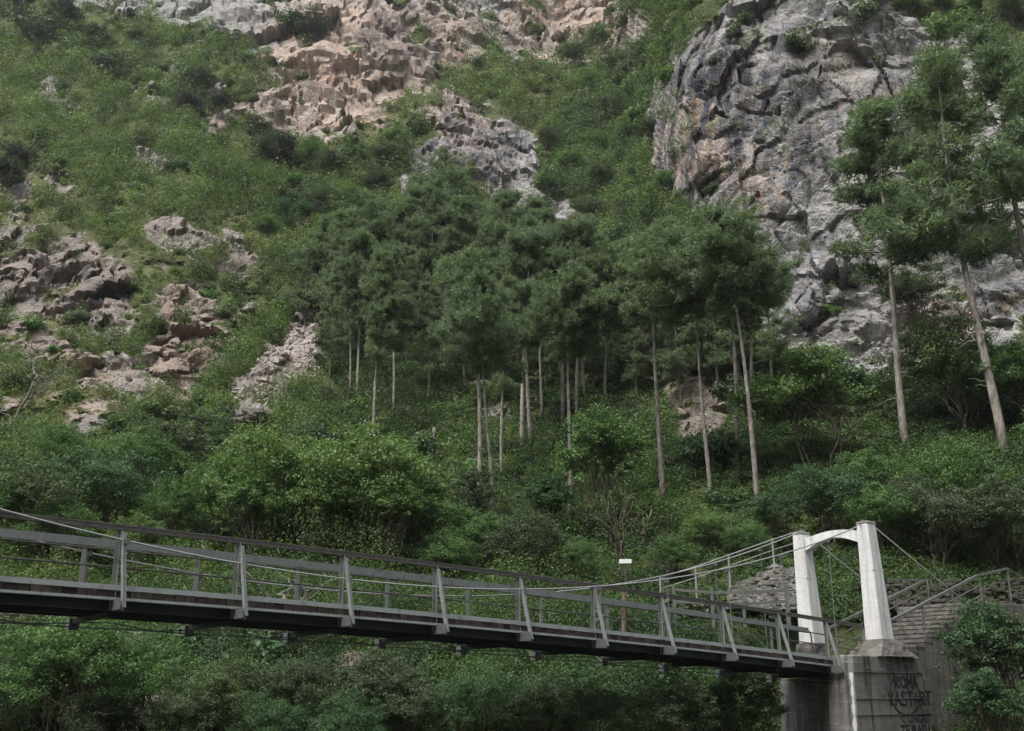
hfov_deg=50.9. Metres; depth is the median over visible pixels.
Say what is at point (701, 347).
pine tree
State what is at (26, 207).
shrub
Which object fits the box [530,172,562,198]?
broadleaf tree
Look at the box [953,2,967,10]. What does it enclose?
shrub
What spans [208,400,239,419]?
shrub
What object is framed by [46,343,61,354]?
shrub
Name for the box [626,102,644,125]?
shrub
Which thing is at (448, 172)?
pine tree
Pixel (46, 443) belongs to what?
broadleaf tree
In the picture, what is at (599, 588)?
suspension cable
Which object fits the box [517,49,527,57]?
shrub
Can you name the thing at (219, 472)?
broadleaf tree
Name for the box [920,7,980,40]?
shrub
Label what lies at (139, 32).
broadleaf tree
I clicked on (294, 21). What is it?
shrub
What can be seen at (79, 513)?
broadleaf tree
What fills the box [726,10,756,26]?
shrub
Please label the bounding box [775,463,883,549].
broadleaf tree
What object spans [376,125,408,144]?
broadleaf tree
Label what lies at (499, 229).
pine tree
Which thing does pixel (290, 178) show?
broadleaf tree
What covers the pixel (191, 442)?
broadleaf tree
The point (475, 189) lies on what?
pine tree
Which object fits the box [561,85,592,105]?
shrub
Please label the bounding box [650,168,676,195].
broadleaf tree
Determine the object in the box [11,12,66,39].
shrub
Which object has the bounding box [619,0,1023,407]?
cliff vegetation
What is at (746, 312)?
pine tree
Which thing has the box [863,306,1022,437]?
broadleaf tree
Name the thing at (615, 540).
broadleaf tree
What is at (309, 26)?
broadleaf tree
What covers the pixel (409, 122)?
shrub
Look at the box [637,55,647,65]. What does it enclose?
shrub
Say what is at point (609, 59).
broadleaf tree
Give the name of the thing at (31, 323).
shrub
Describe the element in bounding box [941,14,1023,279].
pine tree
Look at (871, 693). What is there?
bridge pier
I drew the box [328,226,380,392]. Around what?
pine tree
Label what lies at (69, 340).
shrub
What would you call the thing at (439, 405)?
shrub
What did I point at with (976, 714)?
shrub
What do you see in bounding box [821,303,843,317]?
shrub
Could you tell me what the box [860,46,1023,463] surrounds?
pine tree
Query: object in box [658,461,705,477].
shrub
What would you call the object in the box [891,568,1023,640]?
stair railing
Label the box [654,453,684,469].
shrub
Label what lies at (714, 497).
shrub
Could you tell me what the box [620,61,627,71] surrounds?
shrub
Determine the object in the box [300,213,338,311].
pine tree
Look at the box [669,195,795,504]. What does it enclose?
pine tree
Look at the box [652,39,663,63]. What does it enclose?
shrub
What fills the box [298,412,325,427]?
shrub
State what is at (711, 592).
fence
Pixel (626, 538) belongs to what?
shrub
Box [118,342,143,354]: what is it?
shrub
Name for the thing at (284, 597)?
shrub
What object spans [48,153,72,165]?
shrub
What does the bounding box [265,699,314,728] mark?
shrub
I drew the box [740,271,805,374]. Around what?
pine tree
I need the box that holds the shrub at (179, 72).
[172,71,188,86]
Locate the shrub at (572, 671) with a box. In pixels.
[528,658,610,691]
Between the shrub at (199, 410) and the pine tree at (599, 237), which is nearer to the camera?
the shrub at (199, 410)
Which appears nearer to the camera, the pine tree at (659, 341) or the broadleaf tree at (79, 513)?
the broadleaf tree at (79, 513)
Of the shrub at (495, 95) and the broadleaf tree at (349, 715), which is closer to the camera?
the broadleaf tree at (349, 715)
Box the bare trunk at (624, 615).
[619,592,648,676]
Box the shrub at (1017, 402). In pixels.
[1007,393,1023,412]
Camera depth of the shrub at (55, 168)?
146.17 m
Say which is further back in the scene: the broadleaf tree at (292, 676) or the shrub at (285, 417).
the shrub at (285, 417)
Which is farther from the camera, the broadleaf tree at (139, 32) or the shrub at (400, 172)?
the broadleaf tree at (139, 32)
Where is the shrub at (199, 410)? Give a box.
[194,406,211,412]
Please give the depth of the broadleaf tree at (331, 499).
48.02 m
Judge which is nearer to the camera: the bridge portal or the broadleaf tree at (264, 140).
the bridge portal
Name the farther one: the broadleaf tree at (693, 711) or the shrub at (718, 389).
the shrub at (718, 389)
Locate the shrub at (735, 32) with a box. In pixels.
[722,22,743,39]
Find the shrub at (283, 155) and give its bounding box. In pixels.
[247,146,292,163]
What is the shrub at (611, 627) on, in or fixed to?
on the hillside
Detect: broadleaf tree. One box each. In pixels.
[0,140,42,168]
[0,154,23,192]
[0,456,108,564]
[0,465,33,526]
[0,615,176,730]
[0,645,98,730]
[0,659,61,730]
[0,694,6,713]
[4,0,37,17]
[9,420,99,476]
[9,492,106,564]
[18,16,55,53]
[38,0,85,23]
[38,679,152,730]
[48,444,179,552]
[67,627,207,730]
[80,423,196,495]
[81,20,113,53]
[91,49,132,83]
[94,508,174,579]
[122,27,147,43]
[123,477,206,545]
[134,33,159,55]
[136,680,244,730]
[137,406,246,487]
[170,448,281,548]
[172,89,204,113]
[173,647,293,730]
[182,64,220,97]
[197,422,381,570]
[201,89,236,119]
[213,467,296,572]
[222,689,316,730]
[237,645,351,730]
[240,135,280,167]
[244,114,275,138]
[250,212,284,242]
[262,128,300,163]
[262,195,296,222]
[278,9,306,37]
[278,461,365,583]
[282,172,303,189]
[283,420,463,566]
[293,137,335,173]
[294,200,317,231]
[296,6,334,42]
[297,176,346,214]
[304,684,399,730]
[310,647,433,730]
[312,147,353,180]
[316,210,347,235]
[337,141,369,173]
[337,184,373,205]
[347,469,439,570]
[353,198,369,219]
[362,162,394,195]
[364,666,454,730]
[365,135,400,169]
[374,485,484,570]
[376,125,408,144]
[412,525,483,586]
[424,658,554,730]
[426,465,522,528]
[448,510,515,567]
[475,505,575,582]
[488,669,603,730]
[515,472,580,530]
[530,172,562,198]
[533,125,563,152]
[544,535,611,593]
[548,402,655,555]
[549,677,651,730]
[552,148,585,171]
[554,106,573,125]
[558,40,593,69]
[566,66,606,91]
[569,194,607,216]
[578,21,617,54]
[581,127,614,149]
[581,474,665,595]
[583,161,619,188]
[593,89,629,117]
[599,46,627,82]
[602,3,615,22]
[604,13,627,42]
[611,198,637,222]
[614,122,635,150]
[615,491,674,538]
[619,76,646,109]
[624,161,640,186]
[628,34,649,63]
[631,112,656,142]
[633,671,722,730]
[637,200,657,223]
[641,532,702,584]
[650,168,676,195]
[672,207,696,224]
[676,508,743,561]
[679,666,791,730]
[721,520,776,560]
[723,340,879,473]
[736,482,818,550]
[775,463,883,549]
[824,447,920,493]
[834,482,926,563]
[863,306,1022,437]
[875,470,963,543]
[888,0,926,16]
[888,433,1019,552]
[889,481,997,568]
[920,0,954,14]
[932,597,1023,730]
[935,472,1023,573]
[941,666,1023,730]
[945,16,977,45]
[952,334,1023,428]
[957,607,1023,730]
[961,0,983,17]
[989,0,1023,28]
[1010,405,1023,453]
[1012,679,1023,708]
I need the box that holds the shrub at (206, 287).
[202,284,211,291]
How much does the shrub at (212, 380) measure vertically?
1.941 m
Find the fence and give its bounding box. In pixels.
[672,584,790,627]
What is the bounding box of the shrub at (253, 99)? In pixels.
[242,93,260,104]
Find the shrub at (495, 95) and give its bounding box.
[483,89,499,98]
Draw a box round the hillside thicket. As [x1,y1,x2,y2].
[0,0,706,467]
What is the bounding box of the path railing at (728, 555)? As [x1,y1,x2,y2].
[659,530,802,597]
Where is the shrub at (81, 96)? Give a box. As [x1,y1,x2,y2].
[69,91,82,98]
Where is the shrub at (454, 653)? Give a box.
[442,621,521,661]
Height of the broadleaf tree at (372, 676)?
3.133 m
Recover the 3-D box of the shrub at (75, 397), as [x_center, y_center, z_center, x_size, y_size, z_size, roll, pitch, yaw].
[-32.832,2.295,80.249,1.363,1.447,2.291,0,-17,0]
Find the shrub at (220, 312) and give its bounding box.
[208,307,234,317]
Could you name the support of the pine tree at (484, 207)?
on the hillside
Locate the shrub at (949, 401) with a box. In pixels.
[930,386,985,416]
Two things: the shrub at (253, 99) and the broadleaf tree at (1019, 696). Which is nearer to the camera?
the broadleaf tree at (1019, 696)
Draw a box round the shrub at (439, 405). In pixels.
[426,399,466,417]
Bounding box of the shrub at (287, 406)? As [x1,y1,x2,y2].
[277,402,306,416]
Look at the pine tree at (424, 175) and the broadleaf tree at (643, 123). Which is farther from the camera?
the broadleaf tree at (643, 123)
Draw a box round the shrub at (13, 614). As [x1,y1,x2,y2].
[0,613,43,625]
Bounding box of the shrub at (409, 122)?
[405,115,434,134]
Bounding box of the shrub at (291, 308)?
[282,304,295,314]
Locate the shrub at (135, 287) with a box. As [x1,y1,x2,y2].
[127,281,141,290]
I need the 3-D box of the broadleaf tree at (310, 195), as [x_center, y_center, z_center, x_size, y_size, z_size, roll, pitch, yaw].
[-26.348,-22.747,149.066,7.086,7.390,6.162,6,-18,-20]
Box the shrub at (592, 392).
[550,382,604,409]
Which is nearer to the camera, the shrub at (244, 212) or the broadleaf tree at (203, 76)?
the shrub at (244, 212)
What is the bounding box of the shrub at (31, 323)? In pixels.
[22,316,47,330]
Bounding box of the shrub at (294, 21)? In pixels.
[277,7,304,37]
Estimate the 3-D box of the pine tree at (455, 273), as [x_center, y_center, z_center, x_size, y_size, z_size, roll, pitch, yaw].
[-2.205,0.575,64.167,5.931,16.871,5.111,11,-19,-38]
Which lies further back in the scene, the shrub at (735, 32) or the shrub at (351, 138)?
the shrub at (351, 138)
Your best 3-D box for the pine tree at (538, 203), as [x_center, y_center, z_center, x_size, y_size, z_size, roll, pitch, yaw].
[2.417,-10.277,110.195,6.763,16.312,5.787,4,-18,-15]
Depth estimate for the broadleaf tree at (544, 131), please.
183.52 m
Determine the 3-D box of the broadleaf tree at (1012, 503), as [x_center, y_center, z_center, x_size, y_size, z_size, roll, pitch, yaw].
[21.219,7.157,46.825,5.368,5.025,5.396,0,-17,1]
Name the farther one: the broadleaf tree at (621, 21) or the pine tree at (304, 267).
the broadleaf tree at (621, 21)
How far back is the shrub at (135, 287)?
107.99 m
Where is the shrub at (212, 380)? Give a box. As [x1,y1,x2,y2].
[203,371,230,388]
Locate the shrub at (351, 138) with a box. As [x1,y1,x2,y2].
[342,133,369,145]
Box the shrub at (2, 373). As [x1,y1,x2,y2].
[0,367,29,385]
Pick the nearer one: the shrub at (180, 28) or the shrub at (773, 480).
the shrub at (773, 480)
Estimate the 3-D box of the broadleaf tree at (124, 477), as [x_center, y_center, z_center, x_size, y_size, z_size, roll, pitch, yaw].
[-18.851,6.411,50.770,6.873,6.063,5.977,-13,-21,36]
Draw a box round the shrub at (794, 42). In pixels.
[782,27,818,53]
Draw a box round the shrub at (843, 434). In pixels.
[833,428,855,438]
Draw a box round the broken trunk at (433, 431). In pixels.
[428,427,436,456]
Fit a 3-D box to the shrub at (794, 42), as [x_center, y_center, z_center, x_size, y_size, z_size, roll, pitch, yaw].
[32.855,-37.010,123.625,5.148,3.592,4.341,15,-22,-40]
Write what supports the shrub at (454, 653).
on the hillside
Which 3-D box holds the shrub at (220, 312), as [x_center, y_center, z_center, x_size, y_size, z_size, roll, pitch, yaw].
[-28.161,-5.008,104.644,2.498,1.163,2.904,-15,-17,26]
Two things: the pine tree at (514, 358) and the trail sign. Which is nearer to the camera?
the trail sign
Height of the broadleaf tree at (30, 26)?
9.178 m
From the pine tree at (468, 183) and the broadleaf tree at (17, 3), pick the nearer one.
the pine tree at (468, 183)
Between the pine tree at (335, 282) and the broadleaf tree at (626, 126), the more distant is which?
the broadleaf tree at (626, 126)
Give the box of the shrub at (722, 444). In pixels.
[674,423,757,469]
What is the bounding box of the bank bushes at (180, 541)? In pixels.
[0,455,1023,664]
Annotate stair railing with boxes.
[829,578,930,654]
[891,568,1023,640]
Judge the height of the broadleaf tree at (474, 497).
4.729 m
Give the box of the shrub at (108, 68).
[95,64,124,83]
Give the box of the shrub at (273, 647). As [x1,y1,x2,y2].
[225,631,288,684]
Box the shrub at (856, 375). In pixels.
[834,364,875,393]
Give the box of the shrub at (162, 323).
[144,315,166,332]
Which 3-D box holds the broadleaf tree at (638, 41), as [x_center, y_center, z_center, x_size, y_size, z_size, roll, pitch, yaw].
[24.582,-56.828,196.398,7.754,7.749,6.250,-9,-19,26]
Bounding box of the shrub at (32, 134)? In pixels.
[27,129,52,139]
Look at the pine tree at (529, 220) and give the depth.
79.33 m
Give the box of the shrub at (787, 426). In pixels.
[776,416,818,436]
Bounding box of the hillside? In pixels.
[0,0,1023,730]
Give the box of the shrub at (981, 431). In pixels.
[965,426,992,437]
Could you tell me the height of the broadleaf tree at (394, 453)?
8.176 m
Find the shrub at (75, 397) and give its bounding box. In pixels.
[59,387,81,403]
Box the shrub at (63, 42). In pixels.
[56,38,76,49]
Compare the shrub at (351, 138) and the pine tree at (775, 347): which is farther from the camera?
the shrub at (351, 138)
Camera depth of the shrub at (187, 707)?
30.71 m
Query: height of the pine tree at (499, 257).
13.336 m
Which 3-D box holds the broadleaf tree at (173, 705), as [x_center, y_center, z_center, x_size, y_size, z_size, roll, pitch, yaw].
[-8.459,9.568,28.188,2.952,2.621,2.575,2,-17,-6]
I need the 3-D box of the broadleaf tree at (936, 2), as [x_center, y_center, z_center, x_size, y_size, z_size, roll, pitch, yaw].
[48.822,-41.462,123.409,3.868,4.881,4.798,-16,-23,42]
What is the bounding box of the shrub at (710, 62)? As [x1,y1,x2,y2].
[708,57,716,64]
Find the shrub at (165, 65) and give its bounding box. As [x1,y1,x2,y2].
[151,62,169,70]
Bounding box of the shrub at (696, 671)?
[675,666,716,681]
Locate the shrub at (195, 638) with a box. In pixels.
[147,623,223,668]
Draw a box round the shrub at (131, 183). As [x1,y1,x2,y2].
[128,182,144,188]
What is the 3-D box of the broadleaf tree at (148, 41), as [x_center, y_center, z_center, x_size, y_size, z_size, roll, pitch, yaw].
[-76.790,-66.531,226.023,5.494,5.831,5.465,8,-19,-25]
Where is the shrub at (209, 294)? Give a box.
[198,288,217,298]
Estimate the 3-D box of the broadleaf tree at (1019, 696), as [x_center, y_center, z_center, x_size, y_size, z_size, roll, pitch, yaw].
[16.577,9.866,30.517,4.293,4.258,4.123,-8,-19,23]
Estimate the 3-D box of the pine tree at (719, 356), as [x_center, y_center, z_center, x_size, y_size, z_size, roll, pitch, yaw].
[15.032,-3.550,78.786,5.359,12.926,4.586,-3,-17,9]
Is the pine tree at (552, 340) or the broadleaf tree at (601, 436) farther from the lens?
the pine tree at (552, 340)
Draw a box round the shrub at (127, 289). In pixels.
[118,283,131,295]
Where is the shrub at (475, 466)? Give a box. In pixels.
[450,458,488,486]
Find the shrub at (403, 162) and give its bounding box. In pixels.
[381,154,411,167]
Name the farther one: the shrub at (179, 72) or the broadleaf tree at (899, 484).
the shrub at (179, 72)
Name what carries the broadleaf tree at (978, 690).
on the hillside
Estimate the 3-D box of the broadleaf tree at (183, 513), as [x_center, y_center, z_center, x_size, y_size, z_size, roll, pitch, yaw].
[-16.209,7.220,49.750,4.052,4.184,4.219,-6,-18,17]
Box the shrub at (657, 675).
[582,664,668,704]
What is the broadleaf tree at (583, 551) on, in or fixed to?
on the hillside
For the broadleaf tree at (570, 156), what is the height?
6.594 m
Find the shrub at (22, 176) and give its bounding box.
[0,169,26,186]
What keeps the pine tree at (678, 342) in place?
on the hillside
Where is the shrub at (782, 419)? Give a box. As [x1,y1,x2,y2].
[754,385,817,423]
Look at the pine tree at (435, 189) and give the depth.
109.81 m
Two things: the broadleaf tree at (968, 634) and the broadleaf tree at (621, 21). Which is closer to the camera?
the broadleaf tree at (968, 634)
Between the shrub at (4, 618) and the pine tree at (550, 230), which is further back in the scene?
the pine tree at (550, 230)
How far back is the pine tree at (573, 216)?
106.34 m
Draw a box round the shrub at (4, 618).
[0,615,18,638]
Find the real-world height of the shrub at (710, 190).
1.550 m
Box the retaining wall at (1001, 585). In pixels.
[885,577,1023,616]
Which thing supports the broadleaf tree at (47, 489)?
on the hillside
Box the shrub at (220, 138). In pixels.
[210,133,233,150]
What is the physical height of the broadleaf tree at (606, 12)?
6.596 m
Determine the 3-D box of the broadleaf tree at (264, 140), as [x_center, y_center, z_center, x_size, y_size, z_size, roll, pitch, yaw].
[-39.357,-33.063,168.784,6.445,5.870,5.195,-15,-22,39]
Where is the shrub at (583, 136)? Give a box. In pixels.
[573,132,590,144]
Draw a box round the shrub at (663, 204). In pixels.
[652,198,664,209]
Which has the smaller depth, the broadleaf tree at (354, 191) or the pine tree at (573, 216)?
the pine tree at (573, 216)
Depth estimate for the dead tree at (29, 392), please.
74.24 m
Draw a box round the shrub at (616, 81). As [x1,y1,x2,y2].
[609,71,621,87]
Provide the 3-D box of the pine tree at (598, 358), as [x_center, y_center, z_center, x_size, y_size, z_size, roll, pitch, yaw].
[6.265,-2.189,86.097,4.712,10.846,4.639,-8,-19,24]
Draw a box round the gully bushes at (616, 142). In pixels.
[520,0,692,253]
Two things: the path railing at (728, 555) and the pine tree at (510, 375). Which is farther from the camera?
the pine tree at (510, 375)
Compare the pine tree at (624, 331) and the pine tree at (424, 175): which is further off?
the pine tree at (424, 175)
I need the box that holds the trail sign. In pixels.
[619,559,631,618]
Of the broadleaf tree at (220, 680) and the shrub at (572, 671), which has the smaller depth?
the broadleaf tree at (220, 680)
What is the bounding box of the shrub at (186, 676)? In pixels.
[164,664,204,688]
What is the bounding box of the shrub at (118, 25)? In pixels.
[115,22,122,28]
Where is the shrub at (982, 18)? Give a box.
[975,11,1000,25]
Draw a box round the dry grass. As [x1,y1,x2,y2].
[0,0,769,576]
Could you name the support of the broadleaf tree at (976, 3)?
on the hillside
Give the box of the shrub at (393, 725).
[371,714,410,730]
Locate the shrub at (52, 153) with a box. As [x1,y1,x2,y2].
[49,149,67,159]
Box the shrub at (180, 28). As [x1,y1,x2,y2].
[172,24,190,34]
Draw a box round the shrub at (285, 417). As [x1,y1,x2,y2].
[274,411,301,425]
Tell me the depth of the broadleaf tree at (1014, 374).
62.32 m
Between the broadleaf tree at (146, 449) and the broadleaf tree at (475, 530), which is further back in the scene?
the broadleaf tree at (146, 449)
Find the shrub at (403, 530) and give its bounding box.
[380,518,440,541]
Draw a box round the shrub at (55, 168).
[46,164,68,177]
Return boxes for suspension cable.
[0,508,974,673]
[30,531,902,663]
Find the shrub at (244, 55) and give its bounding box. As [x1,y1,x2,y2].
[238,50,255,62]
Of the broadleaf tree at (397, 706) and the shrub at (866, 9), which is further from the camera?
the shrub at (866, 9)
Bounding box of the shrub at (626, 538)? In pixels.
[618,532,650,553]
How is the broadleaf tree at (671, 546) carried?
on the hillside
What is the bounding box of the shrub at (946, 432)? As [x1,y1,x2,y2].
[932,429,954,449]
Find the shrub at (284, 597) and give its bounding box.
[184,569,332,650]
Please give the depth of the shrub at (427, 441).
74.12 m
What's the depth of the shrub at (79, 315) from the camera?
101.05 m
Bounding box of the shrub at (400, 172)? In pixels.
[384,169,405,176]
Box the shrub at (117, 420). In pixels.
[99,413,127,430]
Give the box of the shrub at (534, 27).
[529,22,541,34]
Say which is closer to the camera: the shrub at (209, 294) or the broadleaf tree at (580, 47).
the shrub at (209, 294)
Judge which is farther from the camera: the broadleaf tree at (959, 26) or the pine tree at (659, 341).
the broadleaf tree at (959, 26)
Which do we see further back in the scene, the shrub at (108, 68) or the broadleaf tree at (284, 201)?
the shrub at (108, 68)
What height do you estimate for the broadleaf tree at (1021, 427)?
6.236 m
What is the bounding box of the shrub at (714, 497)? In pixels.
[702,488,748,507]
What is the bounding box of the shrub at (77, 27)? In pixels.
[71,20,89,33]
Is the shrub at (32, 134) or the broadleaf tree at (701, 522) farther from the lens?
the shrub at (32, 134)
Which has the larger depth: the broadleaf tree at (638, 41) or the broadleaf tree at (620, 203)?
the broadleaf tree at (638, 41)
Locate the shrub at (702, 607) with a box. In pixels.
[652,592,715,622]
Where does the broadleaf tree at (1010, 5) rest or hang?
on the hillside
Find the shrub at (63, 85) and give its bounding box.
[55,80,69,89]
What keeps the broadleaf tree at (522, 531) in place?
on the hillside
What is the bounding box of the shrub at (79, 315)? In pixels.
[60,307,92,323]
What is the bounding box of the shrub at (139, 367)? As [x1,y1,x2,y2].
[134,365,149,369]
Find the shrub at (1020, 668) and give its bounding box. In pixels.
[1015,661,1023,680]
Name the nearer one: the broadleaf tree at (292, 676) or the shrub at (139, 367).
the broadleaf tree at (292, 676)
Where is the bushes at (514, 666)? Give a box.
[0,554,788,730]
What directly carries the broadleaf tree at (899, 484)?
on the hillside
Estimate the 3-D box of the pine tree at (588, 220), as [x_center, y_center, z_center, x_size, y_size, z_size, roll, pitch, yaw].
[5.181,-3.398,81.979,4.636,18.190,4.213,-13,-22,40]
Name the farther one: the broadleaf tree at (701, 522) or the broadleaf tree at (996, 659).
the broadleaf tree at (701, 522)
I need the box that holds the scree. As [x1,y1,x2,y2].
[230,299,325,422]
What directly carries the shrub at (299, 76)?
on the hillside
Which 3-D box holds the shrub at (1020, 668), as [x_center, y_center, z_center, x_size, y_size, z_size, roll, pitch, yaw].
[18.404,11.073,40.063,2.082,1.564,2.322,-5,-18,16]
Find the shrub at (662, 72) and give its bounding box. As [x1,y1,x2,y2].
[656,64,674,87]
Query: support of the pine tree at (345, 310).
on the hillside
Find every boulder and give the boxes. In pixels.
[55,698,120,720]
[130,632,155,645]
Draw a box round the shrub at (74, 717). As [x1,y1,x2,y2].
[53,706,95,729]
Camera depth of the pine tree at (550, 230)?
83.03 m
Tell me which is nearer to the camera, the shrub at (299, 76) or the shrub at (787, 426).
the shrub at (787, 426)
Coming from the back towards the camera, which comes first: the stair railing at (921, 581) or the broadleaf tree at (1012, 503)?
the broadleaf tree at (1012, 503)
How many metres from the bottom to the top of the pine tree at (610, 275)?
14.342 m
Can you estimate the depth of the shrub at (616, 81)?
214.89 m
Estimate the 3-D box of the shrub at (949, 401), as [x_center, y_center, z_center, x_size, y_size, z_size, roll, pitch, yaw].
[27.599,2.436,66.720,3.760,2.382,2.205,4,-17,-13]
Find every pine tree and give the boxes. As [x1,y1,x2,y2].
[278,235,328,325]
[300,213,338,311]
[308,206,369,334]
[315,271,355,378]
[323,255,371,362]
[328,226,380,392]
[334,278,364,398]
[338,188,399,323]
[357,248,415,423]
[360,239,419,416]
[365,196,395,245]
[375,197,417,327]
[386,242,429,358]
[390,174,476,314]
[391,182,444,319]
[396,281,456,401]
[405,144,498,292]
[405,170,437,272]
[420,156,492,273]
[426,262,531,518]
[427,190,490,306]
[431,253,462,364]
[432,243,519,501]
[445,292,464,379]
[466,181,487,246]
[469,200,509,279]
[479,187,526,280]
[480,192,517,266]
[486,282,530,380]
[489,273,535,473]
[492,212,558,448]
[496,243,537,357]
[502,222,553,452]
[513,220,571,418]
[514,193,548,223]
[517,258,620,527]
[524,205,557,253]
[528,327,560,386]
[541,216,598,423]
[542,316,560,371]
[551,224,611,410]
[561,210,604,415]
[561,212,597,229]
[570,319,613,388]
[587,253,639,374]
[590,229,622,361]
[594,238,630,402]
[599,213,700,501]
[599,237,640,365]
[604,279,665,394]
[614,237,668,380]
[624,226,705,377]
[642,247,681,363]
[650,236,719,495]
[651,278,706,408]
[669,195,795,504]
[680,231,712,372]
[681,295,754,385]
[703,210,768,467]
[707,298,763,378]
[736,218,804,450]
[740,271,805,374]
[825,93,946,453]
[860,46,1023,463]
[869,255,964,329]
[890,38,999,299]
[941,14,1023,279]
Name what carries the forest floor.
on the hillside
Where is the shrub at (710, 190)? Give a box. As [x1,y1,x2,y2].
[701,182,719,195]
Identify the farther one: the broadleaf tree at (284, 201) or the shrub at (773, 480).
the broadleaf tree at (284, 201)
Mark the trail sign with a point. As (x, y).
(624, 561)
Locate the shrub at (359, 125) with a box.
[348,120,364,129]
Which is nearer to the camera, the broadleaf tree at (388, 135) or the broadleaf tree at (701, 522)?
the broadleaf tree at (701, 522)
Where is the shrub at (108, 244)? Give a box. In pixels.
[101,240,112,247]
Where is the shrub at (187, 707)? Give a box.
[147,688,224,727]
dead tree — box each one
[0,353,60,430]
[591,482,674,558]
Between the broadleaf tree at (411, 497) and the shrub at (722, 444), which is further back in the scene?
the shrub at (722, 444)
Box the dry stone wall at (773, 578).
[725,564,796,610]
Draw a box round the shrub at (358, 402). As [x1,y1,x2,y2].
[342,397,372,413]
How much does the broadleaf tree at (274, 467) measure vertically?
8.115 m
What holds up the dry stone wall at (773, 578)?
on the hillside
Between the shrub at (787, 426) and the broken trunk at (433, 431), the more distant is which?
the broken trunk at (433, 431)
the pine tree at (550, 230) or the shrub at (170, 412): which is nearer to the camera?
the shrub at (170, 412)
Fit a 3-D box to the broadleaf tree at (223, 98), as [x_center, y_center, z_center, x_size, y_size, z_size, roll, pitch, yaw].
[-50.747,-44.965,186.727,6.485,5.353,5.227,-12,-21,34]
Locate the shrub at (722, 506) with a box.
[709,500,733,512]
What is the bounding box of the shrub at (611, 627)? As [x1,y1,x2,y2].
[548,608,621,630]
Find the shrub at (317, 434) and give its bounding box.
[298,422,338,441]
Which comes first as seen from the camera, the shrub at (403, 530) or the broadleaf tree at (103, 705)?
the broadleaf tree at (103, 705)
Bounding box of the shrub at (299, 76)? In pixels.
[295,71,306,80]
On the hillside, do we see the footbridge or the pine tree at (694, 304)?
the pine tree at (694, 304)
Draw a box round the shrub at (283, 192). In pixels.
[267,184,299,202]
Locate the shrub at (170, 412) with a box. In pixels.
[134,399,180,421]
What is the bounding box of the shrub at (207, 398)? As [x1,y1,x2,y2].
[193,394,221,405]
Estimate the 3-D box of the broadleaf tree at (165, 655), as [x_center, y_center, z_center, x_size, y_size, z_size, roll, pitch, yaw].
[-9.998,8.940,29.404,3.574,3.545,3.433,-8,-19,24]
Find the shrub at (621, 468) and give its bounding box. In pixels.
[601,460,640,480]
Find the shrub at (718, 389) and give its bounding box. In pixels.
[709,372,743,400]
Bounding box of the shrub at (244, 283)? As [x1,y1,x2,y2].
[230,278,249,289]
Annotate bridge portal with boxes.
[792,520,916,658]
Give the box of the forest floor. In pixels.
[278,240,1023,488]
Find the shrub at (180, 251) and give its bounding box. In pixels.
[173,247,187,254]
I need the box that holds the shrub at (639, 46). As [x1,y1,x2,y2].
[632,41,646,57]
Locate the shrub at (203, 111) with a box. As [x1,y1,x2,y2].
[176,104,205,114]
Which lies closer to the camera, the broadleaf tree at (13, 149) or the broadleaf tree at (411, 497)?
the broadleaf tree at (411, 497)
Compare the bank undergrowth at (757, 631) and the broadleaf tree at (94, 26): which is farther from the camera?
the broadleaf tree at (94, 26)
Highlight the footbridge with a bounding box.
[0,511,864,681]
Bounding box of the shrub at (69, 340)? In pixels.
[65,336,86,344]
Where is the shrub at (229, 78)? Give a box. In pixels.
[218,77,235,85]
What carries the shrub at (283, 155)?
on the hillside
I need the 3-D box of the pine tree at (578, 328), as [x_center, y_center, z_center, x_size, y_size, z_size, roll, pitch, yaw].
[3.138,1.745,59.181,5.575,15.569,5.415,3,-17,-12]
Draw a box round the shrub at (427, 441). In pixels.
[405,431,441,453]
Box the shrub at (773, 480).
[761,477,784,492]
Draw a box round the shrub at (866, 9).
[847,0,880,27]
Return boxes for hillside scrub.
[0,0,705,475]
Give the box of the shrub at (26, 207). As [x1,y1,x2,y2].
[19,204,32,212]
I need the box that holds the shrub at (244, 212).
[233,208,249,215]
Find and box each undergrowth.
[0,392,1023,625]
[0,550,1023,730]
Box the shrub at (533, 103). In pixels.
[514,95,537,110]
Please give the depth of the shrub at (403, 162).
166.05 m
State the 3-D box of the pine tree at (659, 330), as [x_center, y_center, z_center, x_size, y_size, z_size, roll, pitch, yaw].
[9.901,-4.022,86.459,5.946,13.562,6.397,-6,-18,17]
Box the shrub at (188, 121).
[181,115,201,128]
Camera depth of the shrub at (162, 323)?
101.56 m
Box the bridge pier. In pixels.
[781,655,935,730]
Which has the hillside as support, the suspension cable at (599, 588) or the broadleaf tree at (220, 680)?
the broadleaf tree at (220, 680)
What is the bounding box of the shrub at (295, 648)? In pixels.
[282,643,306,661]
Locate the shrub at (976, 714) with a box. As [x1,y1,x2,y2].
[962,695,1015,730]
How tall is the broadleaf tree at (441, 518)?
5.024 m
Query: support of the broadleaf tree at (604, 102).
on the hillside
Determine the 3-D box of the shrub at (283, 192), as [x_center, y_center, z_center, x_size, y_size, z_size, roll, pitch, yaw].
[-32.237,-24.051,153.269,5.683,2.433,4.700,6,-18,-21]
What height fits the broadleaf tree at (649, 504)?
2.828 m

